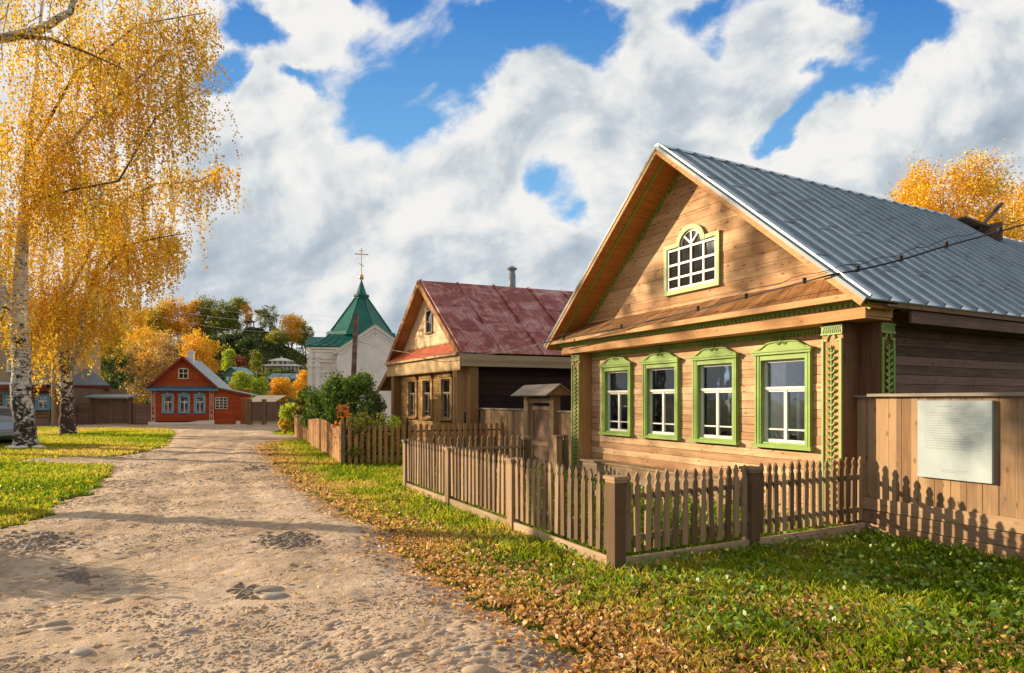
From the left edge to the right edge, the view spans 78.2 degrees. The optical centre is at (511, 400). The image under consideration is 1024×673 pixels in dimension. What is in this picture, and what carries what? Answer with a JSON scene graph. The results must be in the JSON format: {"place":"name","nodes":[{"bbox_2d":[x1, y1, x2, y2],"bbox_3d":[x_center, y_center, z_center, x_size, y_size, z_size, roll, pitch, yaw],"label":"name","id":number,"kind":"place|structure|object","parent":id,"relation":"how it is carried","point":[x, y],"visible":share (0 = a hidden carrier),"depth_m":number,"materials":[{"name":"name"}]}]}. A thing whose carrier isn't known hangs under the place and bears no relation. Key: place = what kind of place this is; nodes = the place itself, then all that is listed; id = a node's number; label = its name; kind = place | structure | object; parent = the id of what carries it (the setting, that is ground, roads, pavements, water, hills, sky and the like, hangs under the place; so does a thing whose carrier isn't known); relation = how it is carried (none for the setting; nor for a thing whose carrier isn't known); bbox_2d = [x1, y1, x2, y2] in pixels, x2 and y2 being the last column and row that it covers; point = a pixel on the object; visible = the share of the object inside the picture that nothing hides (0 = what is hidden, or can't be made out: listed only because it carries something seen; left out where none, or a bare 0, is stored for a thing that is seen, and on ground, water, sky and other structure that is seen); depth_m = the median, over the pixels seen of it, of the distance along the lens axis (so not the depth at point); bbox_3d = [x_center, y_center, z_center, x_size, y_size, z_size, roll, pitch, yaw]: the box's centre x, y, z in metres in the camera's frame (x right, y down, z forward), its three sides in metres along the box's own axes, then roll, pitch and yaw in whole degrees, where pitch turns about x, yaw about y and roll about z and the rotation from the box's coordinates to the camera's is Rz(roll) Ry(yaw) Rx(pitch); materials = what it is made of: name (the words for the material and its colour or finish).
{"place":"outdoors","nodes":[
{"label":"outdoors","id":0,"kind":"place"},
{"bbox_2d":[0,426,175,528],"bbox_3d":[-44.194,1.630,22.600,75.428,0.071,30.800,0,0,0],"label":"grass lawn","id":1,"kind":"structure","parent":0,"point":[25,519],"depth_m":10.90,"materials":[{"name":"plant"}]},
{"bbox_2d":[0,406,13,443],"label":"parked car","id":2,"kind":"object","parent":1,"relation":"on","point":[6,425],"visible":0.4,"depth_m":22.65,"materials":[{"name":"silver metal"}]},
{"bbox_2d":[0,0,141,331],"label":"birch tree","id":3,"kind":"object","parent":1,"relation":"on","point":[33,33],"visible":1,"depth_m":15.09,"materials":[{"name":"yellow plant"}]},
{"bbox_2d":[0,428,177,523],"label":"lawn leaves","id":4,"kind":"object","parent":1,"relation":"on","point":[32,509],"visible":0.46,"depth_m":14.66,"materials":[{"name":"plant"}]},
{"bbox_2d":[101,328,307,403],"bbox_3d":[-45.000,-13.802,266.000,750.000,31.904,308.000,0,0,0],"label":"hill","id":5,"kind":"structure","parent":0,"point":[267,354],"depth_m":223.18,"materials":[{"name":"green plant"}]},
{"bbox_2d":[99,315,137,353],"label":"autumn tree","id":6,"kind":"object","parent":5,"relation":"on","point":[120,336],"visible":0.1,"depth_m":223.38,"materials":[{"name":"yellow plant"}]},
{"bbox_2d":[142,299,172,343],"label":"autumn tree","id":7,"kind":"object","parent":5,"relation":"on","point":[156,310],"visible":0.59,"depth_m":239.76,"materials":[{"name":"yellow plant"}]},
{"bbox_2d":[154,293,193,344],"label":"autumn tree","id":8,"kind":"object","parent":5,"relation":"on","point":[178,325],"visible":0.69,"depth_m":240.97,"materials":[{"name":"orange plant"}]},
{"bbox_2d":[178,298,207,339],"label":"autumn tree","id":9,"kind":"object","parent":5,"relation":"on","point":[191,317],"visible":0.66,"depth_m":238.90,"materials":[{"name":"orange plant"}]},
{"bbox_2d":[102,325,307,403],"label":"undergrowth","id":10,"kind":"object","parent":5,"relation":"on","point":[262,368],"visible":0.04,"depth_m":222.03,"materials":[{"name":"green plant"}]},
{"bbox_2d":[193,294,225,336],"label":"autumn tree","id":11,"kind":"object","parent":5,"relation":"on","point":[204,311],"visible":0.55,"depth_m":240.41,"materials":[{"name":"green plant"}]},
{"bbox_2d":[198,334,225,364],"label":"autumn tree","id":12,"kind":"object","parent":5,"relation":"on","point":[216,338],"visible":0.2,"depth_m":190.09,"materials":[{"name":"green plant"}]},
{"bbox_2d":[209,299,236,334],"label":"autumn tree","id":13,"kind":"object","parent":5,"relation":"on","point":[221,323],"visible":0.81,"depth_m":235.09,"materials":[{"name":"green plant"}]},
{"bbox_2d":[221,346,235,370],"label":"autumn tree","id":14,"kind":"object","parent":5,"relation":"on","point":[228,353],"visible":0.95,"depth_m":164.49,"materials":[{"name":"green plant"}]},
{"bbox_2d":[218,330,247,362],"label":"autumn tree","id":15,"kind":"object","parent":5,"relation":"on","point":[230,339],"visible":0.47,"depth_m":202.93,"materials":[{"name":"green plant"}]},
{"bbox_2d":[225,296,248,331],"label":"autumn tree","id":16,"kind":"object","parent":5,"relation":"on","point":[237,325],"visible":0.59,"depth_m":242.53,"materials":[{"name":"green plant"}]},
{"bbox_2d":[222,367,254,387],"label":"hut","id":17,"kind":"object","parent":5,"relation":"on","point":[228,372],"visible":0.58,"depth_m":150.24,"materials":[{"name":"blue metal"}]},
{"bbox_2d":[240,302,252,325],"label":"autumn tree","id":18,"kind":"object","parent":5,"relation":"on","point":[248,316],"visible":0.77,"depth_m":242.34,"materials":[{"name":"orange plant"}]},
{"bbox_2d":[235,337,261,366],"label":"tree","id":19,"kind":"object","parent":5,"relation":"on","point":[246,344],"visible":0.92,"depth_m":198.29,"materials":[{"name":"green plant"}]},
{"bbox_2d":[248,349,264,373],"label":"autumn tree","id":20,"kind":"object","parent":5,"relation":"on","point":[254,365],"visible":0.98,"depth_m":171.12,"materials":[{"name":"green plant"}]},
{"bbox_2d":[259,305,279,330],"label":"autumn tree","id":21,"kind":"object","parent":5,"relation":"on","point":[269,318],"visible":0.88,"depth_m":241.21,"materials":[{"name":"green plant"}]},
{"bbox_2d":[263,328,292,351],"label":"autumn tree","id":22,"kind":"object","parent":5,"relation":"on","point":[277,337],"visible":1,"depth_m":221.01,"materials":[{"name":"green plant"}]},
{"bbox_2d":[262,357,303,372],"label":"villa","id":23,"kind":"object","parent":5,"relation":"on","point":[281,363],"visible":0.59,"depth_m":200.18,"materials":[{"name":"white paint"}]},
{"bbox_2d":[265,373,304,391],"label":"shed","id":24,"kind":"structure","parent":5,"relation":"on","point":[292,378],"depth_m":120.94,"materials":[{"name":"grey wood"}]},
{"bbox_2d":[274,312,306,349],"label":"autumn tree","id":25,"kind":"object","parent":5,"relation":"on","point":[291,322],"visible":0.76,"depth_m":235.78,"materials":[{"name":"orange plant"}]},
{"bbox_2d":[296,322,314,359],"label":"autumn tree","id":26,"kind":"object","parent":5,"relation":"on","point":[301,342],"visible":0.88,"depth_m":230.97,"materials":[{"name":"green plant"}]},
{"bbox_2d":[2,421,562,652],"bbox_3d":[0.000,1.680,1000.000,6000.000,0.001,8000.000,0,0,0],"label":"ground","id":27,"kind":"structure","parent":0,"point":[163,446],"depth_m":46.37,"materials":[{"name":"soil"}]},
{"bbox_2d":[46,291,77,426],"bbox_3d":[-27.640,-2.639,38.428,1.758,8.622,0.735,0,0,-16],"label":"birch tree","id":28,"kind":"object","parent":27,"relation":"on","point":[55,412],"visible":0.17,"depth_m":38.35,"materials":[{"name":"white plant"}]},
{"bbox_2d":[0,292,126,425],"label":"log house","id":29,"kind":"structure","parent":27,"relation":"on","point":[42,405],"depth_m":40.35,"materials":[{"name":"blue paint"}]},
{"bbox_2d":[34,394,49,409],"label":"window","id":30,"kind":"structure","parent":29,"relation":"in","point":[37,401],"depth_m":39.83,"materials":[{"name":"blue paint"}]},
{"bbox_2d":[48,367,110,389],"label":"log house","id":31,"kind":"structure","parent":27,"relation":"on","point":[92,380],"depth_m":45.27,"materials":[{"name":"grey metal"}]},
{"bbox_2d":[83,394,137,424],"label":"wooden gate","id":32,"kind":"structure","parent":27,"relation":"on","point":[110,410],"depth_m":42.47,"materials":[{"name":"brown wood"}]},
{"bbox_2d":[93,399,109,422],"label":"door","id":33,"kind":"structure","parent":32,"relation":"in","point":[99,409],"depth_m":42.47,"materials":[{"name":"brown wood"}]},
{"bbox_2d":[112,399,127,422],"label":"door","id":34,"kind":"structure","parent":32,"relation":"in","point":[118,409],"depth_m":42.47,"materials":[{"name":"brown wood"}]},
{"bbox_2d":[101,348,137,388],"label":"autumn tree","id":35,"kind":"object","parent":27,"relation":"on","point":[111,379],"visible":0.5,"depth_m":63.98,"materials":[{"name":"green plant"}]},
{"bbox_2d":[0,0,242,447],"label":"birch tree","id":36,"kind":"object","parent":27,"relation":"on","point":[22,406],"visible":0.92,"depth_m":20.97,"materials":[{"name":"yellow plant"}]},
{"bbox_2d":[0,142,249,434],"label":"birch tree","id":37,"kind":"object","parent":27,"relation":"on","point":[67,359],"visible":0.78,"depth_m":28.28,"materials":[{"name":"yellow plant"}]},
{"bbox_2d":[110,339,155,403],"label":"birch tree","id":38,"kind":"object","parent":27,"relation":"on","point":[141,386],"visible":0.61,"depth_m":69.42,"materials":[{"name":"beige plant"}]},
{"bbox_2d":[133,404,151,424],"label":"board fence","id":39,"kind":"object","parent":27,"relation":"on","point":[141,413],"visible":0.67,"depth_m":42.47,"materials":[{"name":"brown wood"}]},
{"bbox_2d":[116,326,177,403],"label":"autumn tree","id":40,"kind":"object","parent":27,"relation":"on","point":[137,340],"visible":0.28,"depth_m":87.28,"materials":[{"name":"orange plant"}]},
{"bbox_2d":[136,328,186,400],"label":"birch tree","id":41,"kind":"object","parent":27,"relation":"on","point":[167,360],"visible":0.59,"depth_m":71.16,"materials":[{"name":"orange plant"}]},
{"bbox_2d":[175,328,227,372],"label":"autumn tree","id":42,"kind":"object","parent":27,"relation":"on","point":[199,348],"visible":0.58,"depth_m":81.35,"materials":[{"name":"orange plant"}]},
{"bbox_2d":[145,350,259,424],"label":"wooden house","id":43,"kind":"structure","parent":27,"relation":"on","point":[180,394],"depth_m":42.35,"materials":[{"name":"red paint"}]},
{"bbox_2d":[161,392,173,412],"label":"window","id":44,"kind":"structure","parent":43,"relation":"in","point":[164,394],"depth_m":41.84,"materials":[{"name":"blue paint"}]},
{"bbox_2d":[178,392,189,412],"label":"window","id":45,"kind":"structure","parent":43,"relation":"in","point":[186,394],"depth_m":42.12,"materials":[{"name":"blue paint"}]},
{"bbox_2d":[193,391,205,412],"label":"window","id":46,"kind":"structure","parent":43,"relation":"in","point":[196,394],"depth_m":42.38,"materials":[{"name":"blue paint"}]},
{"bbox_2d":[228,371,255,397],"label":"autumn tree","id":47,"kind":"object","parent":27,"relation":"on","point":[242,379],"visible":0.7,"depth_m":87.12,"materials":[{"name":"green plant"}]},
{"bbox_2d":[251,376,268,396],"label":"bush","id":48,"kind":"object","parent":27,"relation":"on","point":[259,386],"visible":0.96,"depth_m":83.28,"materials":[{"name":"green plant"}]},
{"bbox_2d":[251,395,285,401],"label":"outbuilding","id":49,"kind":"structure","parent":27,"relation":"on","point":[272,398],"depth_m":56.46,"materials":[{"name":"grey wood"}]},
{"bbox_2d":[267,377,298,401],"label":"autumn tree","id":50,"kind":"object","parent":27,"relation":"on","point":[282,386],"visible":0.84,"depth_m":65.39,"materials":[{"name":"orange plant"}]},
{"bbox_2d":[278,417,292,433],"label":"bush","id":51,"kind":"object","parent":27,"relation":"on","point":[284,424],"visible":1,"depth_m":30.11,"materials":[{"name":"yellow plant"}]},
{"bbox_2d":[292,369,307,397],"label":"autumn tree","id":52,"kind":"object","parent":27,"relation":"on","point":[302,376],"visible":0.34,"depth_m":73.59,"materials":[{"name":"orange plant"}]},
{"bbox_2d":[291,390,314,418],"bbox_3d":[-9.614,0.676,29.040,1.114,2.550,0.828,0,0,-13],"label":"bush","id":53,"kind":"object","parent":27,"relation":"on","point":[299,400],"visible":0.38,"depth_m":28.83,"materials":[{"name":"green plant"}]},
{"bbox_2d":[297,384,330,431],"bbox_3d":[-7.389,0.640,23.972,1.502,2.622,1.453,0,0,42],"label":"bush","id":54,"kind":"object","parent":27,"relation":"on","point":[315,403],"visible":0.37,"depth_m":23.73,"materials":[{"name":"green plant"}]},
{"bbox_2d":[312,369,376,433],"bbox_3d":[-5.516,0.438,20.989,2.191,3.025,2.248,0,0,0],"label":"bush","id":55,"kind":"object","parent":27,"relation":"on","point":[340,391],"visible":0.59,"depth_m":20.46,"materials":[{"name":"green plant"}]},
{"bbox_2d":[332,403,358,457],"bbox_3d":[-4.446,0.996,16.657,0.670,1.908,0.655,0,0,35],"label":"bush","id":56,"kind":"object","parent":27,"relation":"on","point":[342,408],"visible":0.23,"depth_m":16.61,"materials":[{"name":"brown plant"}]},
{"bbox_2d":[304,247,395,422],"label":"church","id":57,"kind":"structure","parent":27,"relation":"on","point":[330,351],"depth_m":43.84,"materials":[{"name":"white paint"}]},
{"bbox_2d":[339,407,389,461],"bbox_3d":[-3.761,1.057,16.258,1.331,1.788,1.674,0,0,0],"label":"bush","id":58,"kind":"object","parent":27,"relation":"on","point":[366,420],"visible":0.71,"depth_m":15.95,"materials":[{"name":"green plant"}]},
{"bbox_2d":[352,387,386,449],"bbox_3d":[-4.321,0.708,19.453,1.128,2.484,1.024,0,0,43],"label":"bush","id":59,"kind":"object","parent":27,"relation":"on","point":[374,405],"visible":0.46,"depth_m":19.34,"materials":[{"name":"green plant"}]},
{"bbox_2d":[383,415,401,462],"bbox_3d":[-3.076,1.153,16.273,0.520,1.595,0.496,0,0,0],"label":"bush","id":60,"kind":"object","parent":27,"relation":"on","point":[394,421],"visible":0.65,"depth_m":16.18,"materials":[{"name":"green plant"}]},
{"bbox_2d":[412,435,530,475],"bbox_3d":[-0.764,1.214,12.184,2.495,1.073,0.180,0,0,-28],"label":"picket fence","id":61,"kind":"object","parent":27,"relation":"on","point":[524,446],"visible":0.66,"depth_m":12.46,"materials":[{"name":"brown wood"}]},
{"bbox_2d":[625,456,864,569],"bbox_3d":[2.682,1.214,6.904,3.680,1.073,0.180,0,0,-28],"label":"picket fence","id":62,"kind":"object","parent":27,"relation":"on","point":[751,486],"visible":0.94,"depth_m":6.78,"materials":[{"name":"brown wood"}]},
{"bbox_2d":[852,392,1023,559],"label":"board fence","id":63,"kind":"object","parent":27,"relation":"on","point":[887,445],"visible":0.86,"depth_m":7.07,"materials":[{"name":"brown wood"}]},
{"bbox_2d":[918,400,993,483],"bbox_3d":[4.824,0.431,6.869,0.047,0.868,0.750,0,0,-28],"label":"notice board","id":64,"kind":"object","parent":63,"relation":"attached to","point":[955,439],"visible":1,"depth_m":6.83,"materials":[{"name":"white paper"}]},
{"bbox_2d":[885,138,1023,240],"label":"birch tree","id":65,"kind":"object","parent":27,"relation":"on","point":[916,194],"visible":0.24,"depth_m":29.67,"materials":[{"name":"yellow plant"}]},
{"bbox_2d":[976,169,1023,240],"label":"birch tree","id":66,"kind":"object","parent":27,"relation":"on","point":[1016,205],"visible":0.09,"depth_m":34.00,"materials":[{"name":"yellow plant"}]},
{"bbox_2d":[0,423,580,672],"bbox_3d":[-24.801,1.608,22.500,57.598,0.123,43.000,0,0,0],"label":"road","id":67,"kind":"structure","parent":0,"point":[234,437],"depth_m":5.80,"materials":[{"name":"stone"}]},
{"bbox_2d":[69,648,91,654],"bbox_3d":[-2.741,1.585,3.996,0.164,0.024,0.082,0,0,23],"label":"stone","id":68,"kind":"object","parent":67,"relation":"on","point":[80,651],"visible":1,"depth_m":3.97,"materials":[{"name":"beige stone"}]},
{"bbox_2d":[77,404,88,424],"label":"board fence","id":69,"kind":"object","parent":67,"relation":"on","point":[82,413],"visible":0.57,"depth_m":42.47,"materials":[{"name":"brown wood"}]},
{"bbox_2d":[254,585,284,591],"bbox_3d":[-2.038,1.580,5.306,0.269,0.036,0.131,0,0,0],"label":"stone","id":70,"kind":"object","parent":67,"relation":"on","point":[269,588],"visible":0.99,"depth_m":5.27,"materials":[{"name":"beige stone"}]},
{"bbox_2d":[260,592,289,599],"bbox_3d":[-1.933,1.583,5.125,0.242,0.037,0.129,0,0,0],"label":"stone","id":71,"kind":"object","parent":67,"relation":"on","point":[272,595],"visible":1,"depth_m":5.09,"materials":[{"name":"beige stone"}]},
{"bbox_2d":[247,399,312,424],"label":"wooden gate","id":72,"kind":"structure","parent":67,"relation":"on","point":[264,411],"depth_m":42.47,"materials":[{"name":"brown wood"}]},
{"bbox_2d":[0,463,582,669],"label":"loose stones","id":73,"kind":"object","parent":67,"relation":"on","point":[288,539],"visible":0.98,"depth_m":6.79,"materials":[{"name":"grey stone"}]},
{"bbox_2d":[0,0,1023,353],"label":"sky","id":74,"kind":"structure","parent":0,"point":[451,141],"materials":[{"name":"blue"}]},
{"bbox_2d":[410,473,841,555],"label":"garden grass","id":75,"kind":"structure","parent":0,"point":[602,550],"depth_m":7.73,"materials":[{"name":"green plant"}]},
{"bbox_2d":[262,431,1023,672],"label":"grass verge","id":76,"kind":"object","parent":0,"point":[552,639],"depth_m":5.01,"materials":[{"name":"plant"}]},
{"bbox_2d":[278,402,297,432],"bbox_3d":[-10.896,1.001,30.980,1.225,1.900,1.253,0,0,0],"label":"bush","id":77,"kind":"object","parent":76,"relation":"on","point":[287,409],"visible":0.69,"depth_m":30.81,"materials":[{"name":"green plant"}]},
{"bbox_2d":[295,410,344,465],"bbox_3d":[-7.076,1.040,22.293,0.130,1.220,14.633,0,0,-24],"label":"board fence","id":78,"kind":"object","parent":76,"relation":"on","point":[320,433],"visible":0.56,"depth_m":19.02,"materials":[{"name":"brown wood"}]},
{"bbox_2d":[351,313,357,440],"bbox_3d":[-6.054,-0.838,24.000,0.395,4.985,0.219,0,0,0],"label":"utility pole","id":79,"kind":"object","parent":76,"relation":"on","point":[354,347],"visible":0.41,"depth_m":23.92,"materials":[{"name":"brown wood"}]},
{"bbox_2d":[355,340,543,354],"bbox_3d":[-2.492,-1.749,18.869,0.453,1.183,12.482,0,0,-33],"label":"cable","id":80,"kind":"object","parent":79,"relation":"attached to","point":[456,353],"visible":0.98,"depth_m":17.58,"materials":[{"name":"black rubber"}]},
{"bbox_2d":[344,412,502,464],"bbox_3d":[-1.618,0.975,16.758,5.595,1.350,0.092,0,0,-24],"label":"slatted fence","id":81,"kind":"object","parent":76,"relation":"on","point":[406,431],"visible":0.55,"depth_m":16.14,"materials":[{"name":"brown wood"}]},
{"bbox_2d":[377,266,573,452],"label":"wooden house","id":82,"kind":"structure","parent":76,"relation":"on","point":[448,319],"depth_m":20.23,"materials":[{"name":"brown wood"}]},
{"bbox_2d":[405,375,417,418],"bbox_3d":[-3.506,-0.202,22.406,0.270,1.664,1.010,0,0,-30],"label":"window","id":83,"kind":"structure","parent":82,"relation":"in","point":[411,385],"depth_m":22.51,"materials":[{"name":"brown wood"}]},
{"bbox_2d":[419,373,432,419],"bbox_3d":[-2.824,-0.202,21.241,0.270,1.664,1.010,0,0,-30],"label":"window","id":84,"kind":"structure","parent":82,"relation":"in","point":[426,385],"depth_m":21.37,"materials":[{"name":"brown wood"}]},
{"bbox_2d":[424,307,433,334],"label":"attic window","id":85,"kind":"structure","parent":82,"relation":"in","point":[430,315],"depth_m":21.24,"materials":[{"name":"grey wood"}]},
{"bbox_2d":[437,371,452,420],"bbox_3d":[-2.046,-0.202,19.912,0.270,1.664,1.010,0,0,-30],"label":"window","id":86,"kind":"structure","parent":82,"relation":"in","point":[445,381],"depth_m":20.04,"materials":[{"name":"brown wood"}]},
{"bbox_2d":[479,408,523,457],"bbox_3d":[-0.307,0.930,17.466,0.150,1.440,3.150,0,0,-28],"label":"board fence","id":87,"kind":"object","parent":76,"relation":"on","point":[511,420],"visible":0.44,"depth_m":17.15,"materials":[{"name":"brown wood"}]},
{"bbox_2d":[401,438,629,571],"bbox_3d":[-0.465,1.214,8.796,0.180,1.073,6.457,0,0,-28],"label":"picket fence","id":88,"kind":"object","parent":76,"relation":"on","point":[445,474],"visible":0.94,"depth_m":7.50,"materials":[{"name":"brown wood"}]},
{"bbox_2d":[510,383,570,467],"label":"wooden gate","id":89,"kind":"structure","parent":76,"relation":"on","point":[541,425],"depth_m":15.36,"materials":[{"name":"brown wood"}]},
{"bbox_2d":[531,406,548,464],"bbox_3d":[0.747,0.865,15.429,0.065,1.470,1.019,0,0,-28],"label":"door","id":90,"kind":"structure","parent":89,"relation":"in","point":[539,414],"depth_m":15.49,"materials":[{"name":"brown wood"}]},
{"bbox_2d":[552,433,568,473],"bbox_3d":[1.025,1.215,13.125,0.347,1.070,0.180,0,0,-28],"label":"wooden post","id":91,"kind":"object","parent":76,"relation":"on","point":[560,451],"visible":0.89,"depth_m":13.09,"materials":[{"name":"brown wood"}]},
{"bbox_2d":[556,410,570,465],"bbox_3d":[1.420,0.915,14.193,0.140,1.370,1.414,0,0,-28],"label":"board fence","id":92,"kind":"object","parent":76,"relation":"on","point":[564,422],"visible":0.16,"depth_m":14.49,"materials":[{"name":"brown wood"}]},
{"bbox_2d":[414,470,831,555],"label":"garden plants","id":93,"kind":"object","parent":76,"relation":"on","point":[652,516],"visible":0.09,"depth_m":8.36,"materials":[{"name":"green plant"}]},
{"bbox_2d":[250,440,1023,672],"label":"fallen leaves","id":94,"kind":"object","parent":76,"relation":"on","point":[581,633],"visible":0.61,"depth_m":4.76,"materials":[{"name":"yellow plant"}]},
{"bbox_2d":[378,481,1023,640],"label":"weeds","id":95,"kind":"object","parent":76,"relation":"on","point":[965,618],"visible":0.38,"depth_m":5.39,"materials":[{"name":"green plant"}]},
{"bbox_2d":[544,143,1023,526],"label":"wooden house","id":96,"kind":"structure","parent":76,"relation":"on","point":[786,375],"depth_m":9.84,"materials":[{"name":"brown wood"}]},
{"bbox_2d":[598,353,635,436],"bbox_3d":[2.095,-0.127,12.318,0.270,1.603,1.000,0,0,-28],"label":"window","id":97,"kind":"structure","parent":96,"relation":"in","point":[617,394],"depth_m":12.34,"materials":[{"name":"green paint"}]},
{"bbox_2d":[639,348,683,439],"bbox_3d":[2.689,-0.127,11.187,0.270,1.603,1.000,0,0,-28],"label":"window","id":98,"kind":"structure","parent":96,"relation":"in","point":[661,409],"depth_m":11.20,"materials":[{"name":"green paint"}]},
{"bbox_2d":[663,224,720,296],"bbox_3d":[2.982,-2.380,10.498,0.077,1.114,1.300,0,0,-28],"label":"attic window","id":99,"kind":"structure","parent":96,"relation":"in","point":[694,266],"depth_m":10.48,"materials":[{"name":"green paint"}]},
{"bbox_2d":[689,342,741,444],"bbox_3d":[3.284,-0.127,10.056,0.270,1.603,1.000,0,0,-28],"label":"window","id":100,"kind":"structure","parent":96,"relation":"in","point":[715,386],"depth_m":10.06,"materials":[{"name":"green paint"}]},
{"bbox_2d":[751,335,815,450],"bbox_3d":[3.879,-0.127,8.925,0.270,1.603,1.000,0,0,-28],"label":"window","id":101,"kind":"structure","parent":96,"relation":"in","point":[771,393],"depth_m":9.07,"materials":[{"name":"green paint"}]},
{"bbox_2d":[544,218,1023,342],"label":"cable","id":102,"kind":"object","parent":96,"relation":"attached to","point":[900,259],"visible":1,"depth_m":7.90,"materials":[{"name":"black metal"}]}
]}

